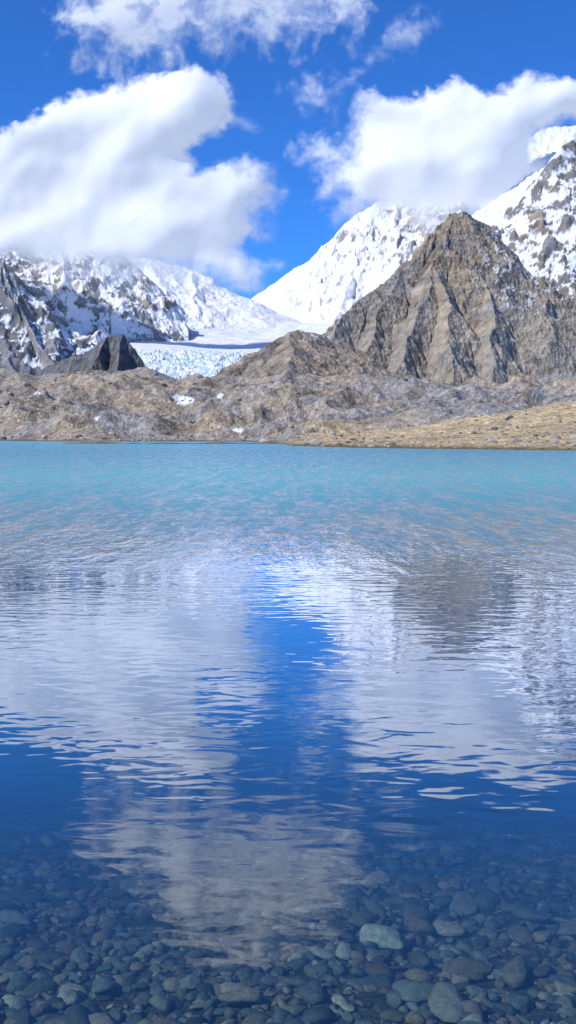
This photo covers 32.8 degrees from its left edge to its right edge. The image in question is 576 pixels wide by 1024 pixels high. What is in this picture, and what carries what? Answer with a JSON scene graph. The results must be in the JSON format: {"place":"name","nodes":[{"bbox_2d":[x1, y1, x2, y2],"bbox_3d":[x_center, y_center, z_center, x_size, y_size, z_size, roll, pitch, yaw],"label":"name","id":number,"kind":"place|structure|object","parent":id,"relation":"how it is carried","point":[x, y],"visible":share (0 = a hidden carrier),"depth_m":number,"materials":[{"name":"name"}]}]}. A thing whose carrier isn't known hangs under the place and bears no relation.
{"place":"outdoors","nodes":[
{"label":"outdoors","id":0,"kind":"place"},
{"bbox_2d":[36,334,144,375],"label":"rock knoll","id":1,"kind":"structure","parent":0,"point":[115,353],"depth_m":1476.62,"materials":[{"name":"grey stone"}]},
{"bbox_2d":[0,251,187,375],"bbox_3d":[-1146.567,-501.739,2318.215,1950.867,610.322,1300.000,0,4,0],"label":"snowy rock mountain","id":2,"kind":"structure","parent":0,"point":[49,315],"depth_m":2240.22,"materials":[{"name":"white snow"}]},
{"bbox_2d":[0,66,273,289],"bbox_3d":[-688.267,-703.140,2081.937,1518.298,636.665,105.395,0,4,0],"label":"cloud","id":3,"kind":"structure","parent":0,"point":[108,181],"depth_m":2057.44,"materials":[{"name":"white"}]},
{"bbox_2d":[76,320,333,378],"bbox_3d":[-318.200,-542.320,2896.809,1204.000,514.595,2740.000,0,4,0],"label":"glacier","id":4,"kind":"object","parent":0,"point":[210,352],"visible":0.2,"depth_m":2124.47,"materials":[{"name":"white ice"}]},
{"bbox_2d":[58,0,361,68],"bbox_3d":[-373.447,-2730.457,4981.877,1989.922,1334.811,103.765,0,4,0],"label":"cloud","id":5,"kind":"structure","parent":0,"point":[124,22],"depth_m":4977.66,"materials":[{"name":"white"}]},
{"bbox_2d":[140,266,300,332],"bbox_3d":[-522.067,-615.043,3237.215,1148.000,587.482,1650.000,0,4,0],"label":"snow mountain","id":6,"kind":"structure","parent":0,"point":[205,302],"depth_m":3147.18,"materials":[{"name":"white snow"}]},
{"bbox_2d":[0,441,575,813],"bbox_3d":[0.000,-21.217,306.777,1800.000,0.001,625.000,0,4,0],"label":"lake water","id":7,"kind":"structure","parent":0,"point":[235,629],"depth_m":12.71,"materials":[{"name":"blue liquid"}]},
{"bbox_2d":[0,814,575,1023],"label":"lake bed","id":8,"kind":"object","parent":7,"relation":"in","point":[365,1012],"visible":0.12,"depth_m":6.30,"materials":[{"name":"grey stone"}]},
{"bbox_2d":[0,870,575,1002],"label":"submerged boulders","id":9,"kind":"object","parent":8,"relation":"on","point":[383,936],"visible":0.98,"depth_m":5.85,"materials":[{"name":"stone"}]},
{"bbox_2d":[0,814,575,1023],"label":"lake bed stones","id":10,"kind":"object","parent":8,"relation":"on","point":[447,1001],"visible":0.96,"depth_m":6.39,"materials":[{"name":"grey stone"}]},
{"bbox_2d":[0,367,575,450],"bbox_3d":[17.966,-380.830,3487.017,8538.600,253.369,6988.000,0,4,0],"label":"ground","id":11,"kind":"structure","parent":0,"point":[338,412],"depth_m":573.45,"materials":[{"name":"grey stone"}]},
{"bbox_2d":[0,366,575,448],"bbox_3d":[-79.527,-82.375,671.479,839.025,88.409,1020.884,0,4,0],"label":"moraine boulders","id":12,"kind":"object","parent":11,"relation":"on","point":[7,402],"visible":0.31,"depth_m":318.55,"materials":[{"name":"stone"}]},
{"bbox_2d":[0,0,575,298],"label":"sky","id":13,"kind":"structure","parent":0,"point":[289,93],"materials":[{"name":"blue"}]},
{"bbox_2d":[210,330,404,378],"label":"brown hill","id":14,"kind":"structure","parent":0,"point":[303,352],"depth_m":1240.39,"materials":[{"name":"brown stone"}]},
{"bbox_2d":[311,140,352,193],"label":"cloud","id":15,"kind":"structure","parent":0,"point":[324,150],"depth_m":2909.29,"materials":[{"name":"white"}]},
{"bbox_2d":[251,206,460,323],"bbox_3d":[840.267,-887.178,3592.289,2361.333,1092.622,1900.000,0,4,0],"label":"snow mountain","id":16,"kind":"structure","parent":0,"point":[358,256],"depth_m":3639.24,"materials":[{"name":"white snow"}]},
{"bbox_2d":[322,211,575,384],"bbox_3d":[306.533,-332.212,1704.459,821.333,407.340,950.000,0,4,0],"label":"rocky peak","id":17,"kind":"structure","parent":0,"point":[459,298],"depth_m":1577.82,"materials":[{"name":"grey stone"}]},
{"bbox_2d":[341,72,575,230],"bbox_3d":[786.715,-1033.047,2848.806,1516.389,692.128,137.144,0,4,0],"label":"cloud","id":18,"kind":"structure","parent":0,"point":[455,144],"depth_m":2814.85,"materials":[{"name":"white"}]},
{"bbox_2d":[461,125,575,225],"bbox_3d":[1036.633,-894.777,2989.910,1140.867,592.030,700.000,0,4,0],"label":"snow mountain","id":19,"kind":"structure","parent":0,"point":[551,141],"depth_m":2865.53,"materials":[{"name":"white snow"}]},
{"bbox_2d":[490,137,575,302],"bbox_3d":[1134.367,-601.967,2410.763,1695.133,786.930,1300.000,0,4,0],"label":"snowy rock mountain","id":20,"kind":"structure","parent":0,"point":[534,228],"depth_m":2428.36,"materials":[{"name":"white snow"}]}
]}

